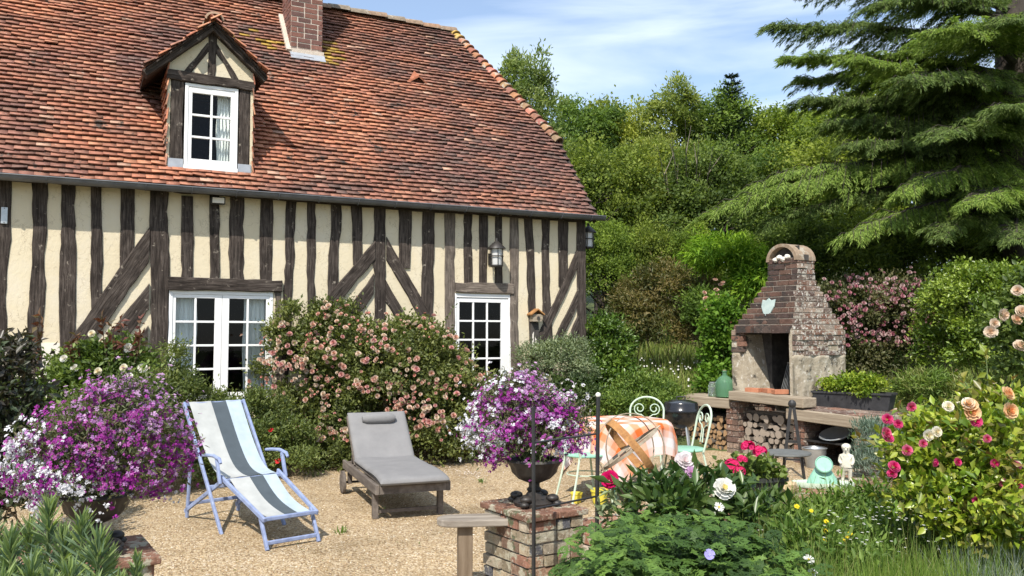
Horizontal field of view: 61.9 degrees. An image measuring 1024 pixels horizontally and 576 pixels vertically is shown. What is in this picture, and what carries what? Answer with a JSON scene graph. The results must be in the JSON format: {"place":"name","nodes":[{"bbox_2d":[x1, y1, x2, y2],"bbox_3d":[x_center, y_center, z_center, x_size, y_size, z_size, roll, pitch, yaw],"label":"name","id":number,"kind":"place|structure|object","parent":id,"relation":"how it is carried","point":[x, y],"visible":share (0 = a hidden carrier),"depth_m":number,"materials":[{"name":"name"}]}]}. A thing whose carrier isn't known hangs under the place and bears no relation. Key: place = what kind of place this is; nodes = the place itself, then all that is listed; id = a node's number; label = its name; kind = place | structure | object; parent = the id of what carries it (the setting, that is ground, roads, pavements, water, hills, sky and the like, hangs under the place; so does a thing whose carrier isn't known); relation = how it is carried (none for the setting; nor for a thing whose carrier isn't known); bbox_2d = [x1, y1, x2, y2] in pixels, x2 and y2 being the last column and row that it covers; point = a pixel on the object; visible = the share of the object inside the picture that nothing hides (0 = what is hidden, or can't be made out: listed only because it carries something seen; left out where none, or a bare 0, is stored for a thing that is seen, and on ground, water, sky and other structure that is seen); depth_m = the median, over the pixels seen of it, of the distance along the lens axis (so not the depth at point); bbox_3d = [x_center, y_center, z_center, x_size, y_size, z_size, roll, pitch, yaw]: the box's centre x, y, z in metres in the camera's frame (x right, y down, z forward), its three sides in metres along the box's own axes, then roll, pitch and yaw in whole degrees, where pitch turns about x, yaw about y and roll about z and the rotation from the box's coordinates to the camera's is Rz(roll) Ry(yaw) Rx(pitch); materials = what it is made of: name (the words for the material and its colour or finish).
{"place":"outdoors","nodes":[
{"label":"outdoors","id":0,"kind":"place"},
{"bbox_2d":[0,443,854,575],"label":"gravel terrace","id":1,"kind":"structure","parent":0,"point":[474,507],"depth_m":7.20,"materials":[{"name":"gravel"}]},
{"bbox_2d":[0,326,85,559],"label":"dark shrub","id":2,"kind":"object","parent":1,"relation":"on","point":[15,358],"visible":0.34,"depth_m":6.45,"materials":[{"name":"green plant"}]},
{"bbox_2d":[0,492,145,575],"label":"spurge","id":3,"kind":"object","parent":1,"relation":"on","point":[64,562],"visible":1,"depth_m":3.08,"materials":[{"name":"green plant"}]},
{"bbox_2d":[18,534,160,575],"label":"brick pillar","id":4,"kind":"structure","parent":1,"relation":"on","point":[151,556],"depth_m":4.17,"materials":[{"name":"brick"}]},
{"bbox_2d":[59,489,134,556],"bbox_3d":[-2.080,1.164,4.261,0.365,0.290,0.365,1,-3,-20],"label":"garden urn","id":5,"kind":"object","parent":4,"relation":"on","point":[120,506],"visible":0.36,"depth_m":4.17,"materials":[{"name":"metal"}]},
{"bbox_2d":[0,356,209,522],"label":"trailing lobelia","id":6,"kind":"object","parent":5,"relation":"in","point":[99,471],"visible":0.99,"depth_m":4.10,"materials":[{"name":"purple plant"}]},
{"bbox_2d":[3,308,186,502],"bbox_3d":[-4.090,1.125,8.314,1.662,1.894,1.460,2,-4,-26],"label":"rose bush","id":7,"kind":"object","parent":1,"relation":"on","point":[96,355],"visible":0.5,"depth_m":8.30,"materials":[{"name":"green plant"}]},
{"bbox_2d":[87,332,330,487],"bbox_3d":[-3.596,1.306,9.189,1.875,1.678,3.259,-3,-5,45],"label":"shrub","id":8,"kind":"object","parent":1,"relation":"on","point":[273,429],"visible":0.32,"depth_m":9.60,"materials":[{"name":"green plant"}]},
{"bbox_2d":[183,399,320,550],"bbox_3d":[-2.173,1.488,7.080,0.608,1.019,1.618,3,-4,-41],"label":"deck chair","id":9,"kind":"object","parent":1,"relation":"on","point":[232,452],"visible":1,"depth_m":7.21,"materials":[{"name":"fabric"}]},
{"bbox_2d":[126,466,503,570],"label":"fallen petals","id":10,"kind":"object","parent":1,"relation":"on","point":[347,531],"visible":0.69,"depth_m":7.57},
{"bbox_2d":[240,292,515,471],"bbox_3d":[-1.523,1.245,10.949,3.804,2.448,2.075,1,-3,-17],"label":"rose bush","id":11,"kind":"object","parent":1,"relation":"on","point":[415,381],"visible":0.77,"depth_m":10.57,"materials":[{"name":"pink plant"}]},
{"bbox_2d":[339,411,450,518],"bbox_3d":[-1.126,1.644,8.097,0.746,0.803,1.690,1,-3,-21],"label":"sun lounger","id":12,"kind":"object","parent":1,"relation":"on","point":[386,459],"visible":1,"depth_m":8.18,"materials":[{"name":"fabric"}]},
{"bbox_2d":[3,454,840,575],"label":"gravel stones","id":13,"kind":"object","parent":1,"relation":"on","point":[329,529],"visible":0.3,"depth_m":6.90,"materials":[{"name":"gravel"}]},
{"bbox_2d":[437,513,507,575],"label":"plank bench","id":14,"kind":"object","parent":1,"relation":"on","point":[464,524],"visible":0.96,"depth_m":5.28,"materials":[{"name":"brown wood"}]},
{"bbox_2d":[480,498,588,575],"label":"brick pillar","id":15,"kind":"structure","parent":1,"relation":"on","point":[508,548],"depth_m":5.23,"materials":[{"name":"brick"}]},
{"bbox_2d":[506,455,561,508],"bbox_3d":[0.142,1.230,5.439,0.365,0.290,0.365,1,-3,-20],"label":"garden urn","id":16,"kind":"object","parent":15,"relation":"on","point":[545,470],"visible":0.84,"depth_m":5.34,"materials":[{"name":"metal"}]},
{"bbox_2d":[446,361,601,480],"bbox_3d":[0.074,0.815,5.411,1.035,0.702,0.809,0,-3,0],"label":"trailing lobelia","id":17,"kind":"object","parent":16,"relation":"in","point":[505,418],"visible":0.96,"depth_m":5.33,"materials":[{"name":"purple plant"}]},
{"bbox_2d":[509,328,602,432],"bbox_3d":[0.641,1.431,12.311,1.369,1.730,0.994,0,-3,0],"label":"shrub","id":18,"kind":"object","parent":1,"relation":"on","point":[552,354],"visible":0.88,"depth_m":12.23,"materials":[{"name":"green plant"}]},
{"bbox_2d":[516,367,610,416],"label":"flower bed plant","id":19,"kind":"object","parent":1,"relation":"on","point":[586,387],"visible":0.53,"depth_m":11.78,"materials":[{"name":"green plant"}]},
{"bbox_2d":[531,392,600,575],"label":"plant support","id":20,"kind":"object","parent":1,"relation":"on","point":[597,457],"visible":0.94,"depth_m":4.73,"materials":[{"name":"black metal"}]},
{"bbox_2d":[556,417,612,503],"bbox_3d":[0.684,1.602,8.196,0.456,0.903,0.402,1,-3,-22],"label":"bistro chair","id":21,"kind":"object","parent":1,"relation":"on","point":[580,457],"visible":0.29,"depth_m":8.09,"materials":[{"name":"metal"}]},
{"bbox_2d":[590,487,608,504],"bbox_3d":[0.825,1.970,8.057,0.172,0.148,0.172,0,-3,0],"label":"yellow pot","id":22,"kind":"object","parent":1,"relation":"on","point":[593,494],"visible":0.36,"depth_m":8.01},
{"bbox_2d":[629,396,664,478],"bbox_3d":[1.504,1.678,9.558,0.402,0.903,0.456,-1,-3,12],"label":"bistro chair","id":23,"kind":"object","parent":1,"relation":"on","point":[660,402],"visible":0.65,"depth_m":9.75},
{"bbox_2d":[659,396,698,470],"bbox_3d":[1.975,1.713,10.006,0.477,0.885,0.477,0,-3,0],"label":"kettle grill","id":24,"kind":"object","parent":1,"relation":"on","point":[680,413],"visible":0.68,"depth_m":9.87,"materials":[{"name":"metal"}]},
{"bbox_2d":[661,404,714,496],"bbox_3d":[1.758,1.623,8.585,0.456,0.903,0.402,0,-3,-8],"label":"bistro chair","id":25,"kind":"object","parent":1,"relation":"on","point":[690,449],"visible":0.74,"depth_m":8.57,"materials":[{"name":"metal"}]},
{"bbox_2d":[761,449,811,479],"bbox_3d":[2.769,1.863,8.609,0.490,0.426,0.490,0,-3,0],"label":"side table","id":26,"kind":"object","parent":1,"relation":"on","point":[790,453],"visible":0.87,"depth_m":8.50,"materials":[{"name":"metal"}]},
{"bbox_2d":[675,244,910,470],"bbox_3d":[3.737,0.833,11.573,1.340,2.877,3.191,2,-4,-34],"label":"outdoor fireplace","id":27,"kind":"object","parent":1,"relation":"on","point":[800,329],"visible":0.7,"depth_m":11.47,"materials":[{"name":"stone"}]},
{"bbox_2d":[708,382,715,396],"bbox_3d":[2.840,1.432,12.066,0.132,0.206,0.132,0,-3,0],"label":"glass jar","id":28,"kind":"object","parent":27,"relation":"on","point":[711,389],"visible":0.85,"depth_m":12.02,"materials":[{"name":"white"}]},
{"bbox_2d":[715,370,732,397],"bbox_3d":[2.957,1.330,11.861,0.264,0.386,0.264,0,-3,0],"label":"glass demijohn","id":29,"kind":"object","parent":27,"relation":"on","point":[723,385],"visible":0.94,"depth_m":11.76,"materials":[{"name":"green"}]},
{"bbox_2d":[761,296,775,315],"bbox_3d":[3.456,0.245,11.508,0.096,0.283,0.215,2,-4,-34],"label":"wall plaque","id":30,"kind":"object","parent":27,"relation":"attached to","point":[768,305],"depth_m":11.49,"materials":[{"name":"ceramic"}]},
{"bbox_2d":[819,426,852,441],"bbox_3d":[3.980,1.789,10.430,0.439,0.185,0.387,-1,-3,20],"label":"metal basin","id":31,"kind":"object","parent":27,"relation":"on","point":[835,434],"visible":0.86,"depth_m":10.51,"materials":[{"name":"black metal"}]},
{"bbox_2d":[811,390,897,410],"bbox_3d":[4.336,1.425,10.830,0.980,0.220,0.304,-3,-4,38],"label":"trough planter","id":32,"kind":"object","parent":27,"relation":"on","point":[882,401],"visible":0.9,"depth_m":10.70,"materials":[{"name":"black plastic"}]},
{"bbox_2d":[815,367,894,398],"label":"trough plant","id":33,"kind":"object","parent":32,"relation":"in","point":[860,382],"visible":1,"depth_m":10.72,"materials":[{"name":"green plant"}]},
{"bbox_2d":[782,400,805,477],"bbox_3d":[3.164,1.697,9.617,0.265,0.872,0.063,-1,-3,20],"label":"iron stand","id":34,"kind":"object","parent":1,"relation":"on","point":[792,404],"visible":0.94,"depth_m":9.61,"materials":[{"name":"metal"}]},
{"bbox_2d":[802,446,827,468],"bbox_3d":[3.672,2.052,10.347,0.296,0.264,0.296,0,-3,0],"label":"metal bucket","id":35,"kind":"object","parent":1,"relation":"on","point":[817,451],"visible":0.7,"depth_m":10.26,"materials":[{"name":"silver metal"}]},
{"bbox_2d":[970,259,1023,469],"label":"climbing rose","id":36,"kind":"object","parent":1,"relation":"on","point":[1005,326],"visible":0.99,"depth_m":6.52,"materials":[{"name":"green plant"}]},
{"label":"flower bed","id":37,"kind":"structure","parent":1,"relation":"on","visible":0},
{"bbox_2d":[586,470,644,528],"bbox_3d":[0.613,1.409,4.857,0.359,0.733,0.406,0,-3,0],"label":"red peony","id":38,"kind":"object","parent":37,"relation":"on","point":[606,505],"visible":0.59,"depth_m":4.87,"materials":[{"name":"green plant"}]},
{"bbox_2d":[548,499,833,575],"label":"cranesbill","id":39,"kind":"object","parent":37,"relation":"on","point":[633,544],"visible":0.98,"depth_m":3.85,"materials":[{"name":"green plant"}]},
{"bbox_2d":[590,450,794,533],"bbox_3d":[1.025,1.323,4.688,1.050,0.848,0.925,3,-4,-42],"label":"peony","id":40,"kind":"object","parent":37,"relation":"on","point":[682,485],"visible":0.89,"depth_m":4.57,"materials":[{"name":"green plant"}]},
{"bbox_2d":[689,466,1023,575],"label":"tall grass","id":41,"kind":"structure","parent":37,"relation":"on","point":[913,554],"depth_m":4.09,"materials":[{"name":"green plant"}]},
{"bbox_2d":[762,506,948,551],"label":"grass flowers","id":42,"kind":"object","parent":41,"relation":"on","point":[881,523],"visible":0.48,"depth_m":4.07,"materials":[{"name":"green plant"}]},
{"bbox_2d":[754,467,966,575],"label":"leafy ground plant","id":43,"kind":"object","parent":37,"relation":"on","point":[859,503],"visible":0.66,"depth_m":4.38,"materials":[{"name":"green plant"}]},
{"bbox_2d":[818,542,998,575],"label":"bright grass","id":44,"kind":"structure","parent":37,"relation":"on","point":[905,573],"depth_m":3.70,"materials":[{"name":"green plant"}]},
{"bbox_2d":[851,344,1023,575],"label":"rose bush","id":45,"kind":"object","parent":37,"relation":"on","point":[965,459],"visible":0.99,"depth_m":4.20,"materials":[{"name":"green plant"}]},
{"bbox_2d":[889,536,1023,575],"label":"silver grass","id":46,"kind":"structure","parent":37,"relation":"on","point":[1015,565],"depth_m":3.87,"materials":[{"name":"green plant"}]},
{"bbox_3d":[1.100,1.707,8.568,0.920,0.741,0.920,0,-3,0],"label":"garden table","id":47,"kind":"object","parent":1,"relation":"on","visible":0},
{"bbox_2d":[562,415,677,481],"bbox_3d":[1.100,1.620,8.565,1.132,0.591,1.133,1,-4,-24],"label":"tablecloth","id":48,"kind":"object","parent":47,"relation":"on","point":[634,428],"visible":0.62,"depth_m":8.13,"materials":[{"name":"fabric"}]},
{"bbox_2d":[323,0,995,269],"label":"sky","id":49,"kind":"structure","parent":0,"point":[598,45],"materials":[{"name":"blue"}]},
{"bbox_2d":[586,274,1023,450],"bbox_3d":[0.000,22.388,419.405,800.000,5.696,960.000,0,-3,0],"label":"ground","id":50,"kind":"structure","parent":0,"point":[681,440],"depth_m":14.39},
{"bbox_2d":[0,0,606,457],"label":"timber framed house","id":51,"kind":"structure","parent":50,"relation":"on","point":[384,162],"depth_m":11.54,"materials":[{"name":"tile"}]},
{"bbox_2d":[1,207,7,223],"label":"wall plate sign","id":52,"kind":"object","parent":51,"relation":"attached to","point":[4,214],"visible":1,"depth_m":9.70,"materials":[{"name":"metal"}]},
{"bbox_2d":[210,196,224,204],"bbox_3d":[-3.701,-1.091,10.724,0.170,0.090,0.166,2,-4,-27],"label":"floodlight","id":53,"kind":"object","parent":51,"relation":"attached to","point":[217,200],"visible":1,"depth_m":10.65,"materials":[{"name":"black plastic"}]},
{"bbox_2d":[167,290,272,402],"bbox_3d":[-3.686,0.745,10.795,1.269,1.405,0.229,2,-4,-27],"label":"window","id":54,"kind":"structure","parent":51,"relation":"in","point":[182,306],"depth_m":10.76,"materials":[{"name":"white paint"}]},
{"bbox_2d":[455,293,510,413],"bbox_3d":[-0.430,1.182,12.373,0.943,2.190,0.144,2,-4,-27],"label":"door","id":55,"kind":"structure","parent":51,"relation":"in","point":[505,359],"depth_m":12.48,"materials":[{"name":"white paint"}]},
{"bbox_2d":[487,238,505,267],"bbox_3d":[-0.235,-0.511,12.380,0.269,0.420,0.317,2,-4,-27],"label":"wall lantern","id":56,"kind":"object","parent":51,"relation":"attached to","point":[496,248],"depth_m":12.29,"materials":[{"name":"metal"}]},
{"bbox_2d":[527,308,544,354],"bbox_3d":[0.356,0.669,12.699,0.220,0.725,0.160,2,-4,-27],"label":"bird feeder","id":57,"kind":"object","parent":51,"relation":"attached to","point":[535,319],"visible":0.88,"depth_m":12.71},
{"bbox_2d":[585,223,595,248],"bbox_3d":[1.181,-0.818,13.406,0.302,0.400,0.256,2,-4,-27],"label":"wall lantern","id":58,"kind":"object","parent":51,"relation":"attached to","point":[590,231],"depth_m":13.34,"materials":[{"name":"metal"}]},
{"bbox_2d":[498,38,580,153],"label":"broadleaf tree","id":59,"kind":"object","parent":50,"relation":"on","point":[515,64],"visible":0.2,"depth_m":23.96,"materials":[{"name":"green plant"}]},
{"bbox_2d":[546,90,656,215],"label":"broadleaf tree","id":60,"kind":"object","parent":50,"relation":"on","point":[574,123],"visible":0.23,"depth_m":28.64,"materials":[{"name":"green plant"}]},
{"bbox_2d":[578,308,649,415],"bbox_3d":[1.478,1.297,13.162,1.402,1.977,1.569,0,-3,0],"label":"shrub","id":61,"kind":"object","parent":50,"relation":"on","point":[612,358],"visible":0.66,"depth_m":13.03,"materials":[{"name":"green plant"}]},
{"bbox_2d":[585,207,643,315],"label":"broadleaf tree","id":62,"kind":"object","parent":50,"relation":"on","point":[609,255],"visible":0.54,"depth_m":17.69,"materials":[{"name":"green plant"}]},
{"bbox_2d":[563,127,679,316],"bbox_3d":[2.161,-1.467,22.027,4.560,5.539,5.146,-1,-3,15],"label":"broadleaf tree","id":63,"kind":"object","parent":50,"relation":"on","point":[609,182],"visible":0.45,"depth_m":21.43,"materials":[{"name":"green plant"}]},
{"bbox_2d":[580,84,676,225],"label":"broadleaf tree","id":64,"kind":"object","parent":50,"relation":"on","point":[630,131],"visible":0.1,"depth_m":29.59,"materials":[{"name":"green plant"}]},
{"bbox_2d":[578,366,694,418],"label":"ground shrub","id":65,"kind":"object","parent":50,"relation":"on","point":[618,400],"visible":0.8,"depth_m":12.09,"materials":[{"name":"green plant"}]},
{"bbox_2d":[592,212,689,347],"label":"broadleaf tree","id":66,"kind":"object","parent":50,"relation":"on","point":[652,241],"visible":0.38,"depth_m":18.15,"materials":[{"name":"green plant"}]},
{"bbox_2d":[592,130,708,254],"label":"broadleaf tree","id":67,"kind":"object","parent":50,"relation":"on","point":[652,161],"visible":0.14,"depth_m":22.57,"materials":[{"name":"green plant"}]},
{"bbox_2d":[619,69,719,297],"bbox_3d":[5.412,-3.202,28.800,4.497,7.999,4.743,0,-3,8],"label":"broadleaf tree","id":68,"kind":"object","parent":50,"relation":"on","point":[660,107],"visible":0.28,"depth_m":28.47,"materials":[{"name":"green plant"}]},
{"bbox_2d":[595,250,748,372],"bbox_3d":[2.830,0.424,14.912,2.737,2.292,2.215,0,-3,0],"label":"russet shrub","id":69,"kind":"object","parent":50,"relation":"on","point":[642,300],"visible":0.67,"depth_m":14.65,"materials":[{"name":"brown plant"}]},
{"bbox_2d":[658,120,721,229],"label":"bare sapling","id":70,"kind":"object","parent":50,"relation":"on","point":[686,163],"visible":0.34,"depth_m":21.21,"materials":[{"name":"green plant"}]},
{"bbox_2d":[658,218,732,349],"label":"broadleaf tree","id":71,"kind":"object","parent":50,"relation":"on","point":[679,238],"visible":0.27,"depth_m":17.88,"materials":[{"name":"green plant"}]},
{"bbox_2d":[672,276,746,363],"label":"flowering shrub","id":72,"kind":"object","parent":50,"relation":"on","point":[694,298],"visible":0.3,"depth_m":13.86,"materials":[{"name":"green plant"}]},
{"bbox_2d":[688,288,745,392],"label":"ivy column","id":73,"kind":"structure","parent":50,"relation":"on","point":[715,359],"depth_m":12.84,"materials":[{"name":"plant"}]},
{"bbox_2d":[624,128,815,275],"bbox_3d":[5.108,-1.479,22.076,5.203,5.334,4.610,0,-3,2],"label":"broadleaf tree","id":74,"kind":"object","parent":50,"relation":"on","point":[725,184],"visible":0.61,"depth_m":21.38,"materials":[{"name":"green plant"}]},
{"bbox_2d":[665,79,779,286],"bbox_3d":[7.453,-3.329,30.190,5.889,7.918,5.119,1,-3,-19],"label":"broadleaf tree","id":75,"kind":"object","parent":50,"relation":"on","point":[709,107],"visible":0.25,"depth_m":29.23,"materials":[{"name":"green plant"}]},
{"bbox_2d":[673,224,773,312],"bbox_3d":[3.805,0.217,14.681,2.144,2.700,1.940,0,-3,0],"label":"bamboo","id":76,"kind":"object","parent":50,"relation":"on","point":[749,275],"visible":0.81,"depth_m":14.32,"materials":[{"name":"plant"}]},
{"bbox_2d":[699,73,766,161],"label":"young spruce","id":77,"kind":"object","parent":50,"relation":"on","point":[731,76],"visible":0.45,"depth_m":29.19,"materials":[{"name":"green plant"}]},
{"bbox_2d":[707,229,766,310],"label":"broadleaf tree","id":78,"kind":"object","parent":50,"relation":"on","point":[749,235],"depth_m":17.93,"materials":[{"name":"green plant"}]},
{"bbox_2d":[581,468,893,558],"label":"brick wall","id":79,"kind":"structure","parent":50,"relation":"on","point":[586,523],"depth_m":6.54,"materials":[{"name":"brick"}]},
{"bbox_2d":[600,413,664,493],"bbox_3d":[0.783,1.185,5.637,0.385,0.711,0.430,-2,-4,30],"label":"armillary sphere","id":80,"kind":"object","parent":79,"relation":"on","point":[614,428],"visible":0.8,"depth_m":5.63,"materials":[{"name":"metal"}]},
{"bbox_2d":[737,473,788,497],"bbox_3d":[1.761,1.494,6.360,0.530,0.175,0.260,1,-3,-19],"label":"planter box","id":81,"kind":"object","parent":79,"relation":"on","point":[781,482],"visible":0.24,"depth_m":6.29,"materials":[{"name":"black plastic"}]},
{"bbox_2d":[707,440,788,484],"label":"pink geranium","id":82,"kind":"object","parent":81,"relation":"in","point":[748,463],"visible":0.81,"depth_m":6.28,"materials":[{"name":"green plant"}]},
{"bbox_2d":[793,456,853,488],"bbox_3d":[2.523,1.487,6.937,0.500,0.253,0.210,0,-3,8],"label":"kitchen scale","id":83,"kind":"object","parent":79,"relation":"on","point":[823,465],"visible":0.86,"depth_m":6.88,"materials":[{"name":"metal"}]},
{"bbox_2d":[838,443,854,481],"bbox_3d":[2.803,1.464,7.150,0.132,0.324,0.100,-1,-4,25],"label":"stone statue","id":84,"kind":"object","parent":79,"relation":"on","point":[846,459],"visible":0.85,"depth_m":7.12,"materials":[{"name":"stone"}]},
{"bbox_2d":[842,410,902,479],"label":"lavender","id":85,"kind":"object","parent":79,"relation":"on","point":[858,454],"visible":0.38,"depth_m":7.39,"materials":[{"name":"green plant"}]},
{"bbox_2d":[713,140,827,246],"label":"broadleaf tree","id":86,"kind":"object","parent":50,"relation":"on","point":[761,156],"visible":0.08,"depth_m":22.39,"materials":[{"name":"green plant"}]},
{"bbox_2d":[710,94,836,217],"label":"broadleaf tree","id":87,"kind":"object","parent":50,"relation":"on","point":[773,115],"visible":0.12,"depth_m":29.59,"materials":[{"name":"green plant"}]},
{"bbox_2d":[586,306,1023,412],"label":"meadow grass","id":88,"kind":"structure","parent":50,"relation":"on","point":[685,372],"depth_m":14.99,"materials":[{"name":"green plant"}]},
{"bbox_2d":[776,106,838,214],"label":"broadleaf tree","id":89,"kind":"object","parent":50,"relation":"on","point":[789,139],"visible":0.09,"depth_m":29.06,"materials":[{"name":"green plant"}]},
{"bbox_2d":[746,201,877,313],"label":"broadleaf tree","id":90,"kind":"object","parent":50,"relation":"on","point":[802,232],"visible":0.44,"depth_m":17.06,"materials":[{"name":"green plant"}]},
{"bbox_2d":[737,128,912,272],"bbox_3d":[8.103,-1.708,22.752,4.963,5.482,5.602,1,-3,-22],"label":"broadleaf tree","id":91,"kind":"object","parent":50,"relation":"on","point":[821,147],"visible":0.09,"depth_m":22.04,"materials":[{"name":"green plant"}]},
{"bbox_2d":[685,0,1023,265],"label":"cedar tree","id":92,"kind":"object","parent":50,"relation":"on","point":[933,161],"visible":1,"depth_m":14.09,"materials":[{"name":"green plant"}]},
{"bbox_2d":[807,203,940,322],"bbox_3d":[6.992,-0.261,17.059,3.318,3.246,2.940,0,-3,-6],"label":"broadleaf tree","id":93,"kind":"object","parent":50,"relation":"on","point":[857,256],"visible":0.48,"depth_m":16.59,"materials":[{"name":"green plant"}]},
{"bbox_2d":[775,70,995,218],"bbox_3d":[10.521,-2.808,24.108,6.866,7.583,7.749,-3,-4,38],"label":"broadleaf tree","id":94,"kind":"object","parent":50,"relation":"on","point":[808,126],"visible":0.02,"depth_m":24.28,"materials":[{"name":"green plant"}]},
{"bbox_2d":[815,266,955,382],"bbox_3d":[5.704,0.613,13.145,2.536,1.929,1.914,0,-3,0],"label":"rose hedge","id":95,"kind":"object","parent":50,"relation":"on","point":[874,337],"visible":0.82,"depth_m":12.74,"materials":[{"name":"pink plant"}]},
{"bbox_2d":[853,200,1001,349],"bbox_3d":[8.181,-0.303,16.468,3.254,3.294,3.672,0,-3,-2],"label":"broadleaf tree","id":96,"kind":"object","parent":50,"relation":"on","point":[925,255],"visible":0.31,"depth_m":15.98,"materials":[{"name":"green plant"}]},
{"bbox_2d":[884,360,992,414],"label":"shrub","id":97,"kind":"object","parent":50,"relation":"on","point":[916,384],"visible":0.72,"depth_m":10.77,"materials":[{"name":"green plant"}]},
{"bbox_2d":[904,255,1023,389],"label":"clipped hedge","id":98,"kind":"object","parent":50,"relation":"on","point":[946,296],"visible":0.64,"depth_m":11.09,"materials":[{"name":"green plant"}]},
{"bbox_2d":[936,232,1023,288],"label":"broadleaf tree","id":99,"kind":"object","parent":50,"relation":"on","point":[995,254],"visible":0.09,"depth_m":15.86,"materials":[{"name":"green plant"}]},
{"bbox_3d":[3.369,2.105,11.575,0.497,0.100,0.070,2,23,-37],"label":"log","id":100,"kind":"object","parent":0,"visible":0},
{"bbox_2d":[747,435,753,440],"bbox_3d":[3.377,2.025,11.561,0.490,0.056,0.080,2,40,-31],"label":"log","id":101,"kind":"object","parent":100,"relation":"on","point":[749,438],"visible":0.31,"depth_m":11.43,"materials":[{"name":"brown wood"}]},
{"bbox_2d":[745,427,762,435],"bbox_3d":[3.382,1.929,11.578,0.506,0.118,0.110,2,-16,-32],"label":"log","id":102,"kind":"object","parent":101,"relation":"on","point":[748,431],"visible":0.34,"depth_m":11.44,"materials":[{"name":"brown wood"}]},
{"bbox_2d":[747,420,763,427],"bbox_3d":[3.385,1.842,11.607,0.495,0.110,0.097,2,5,-37],"label":"log","id":103,"kind":"object","parent":102,"relation":"on","point":[750,423],"visible":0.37,"depth_m":11.46,"materials":[{"name":"brown wood"}]},
{"bbox_2d":[746,411,773,420],"bbox_3d":[3.395,1.728,11.602,0.513,0.120,0.081,2,-46,-36],"label":"log","id":104,"kind":"object","parent":103,"relation":"on","point":[750,416],"visible":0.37,"depth_m":11.45,"materials":[{"name":"brown wood"}]},
{"bbox_2d":[747,410,785,415],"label":"branch","id":105,"kind":"object","parent":104,"relation":"on","point":[771,413],"visible":0.66,"depth_m":11.28,"materials":[{"name":"brown wood"}]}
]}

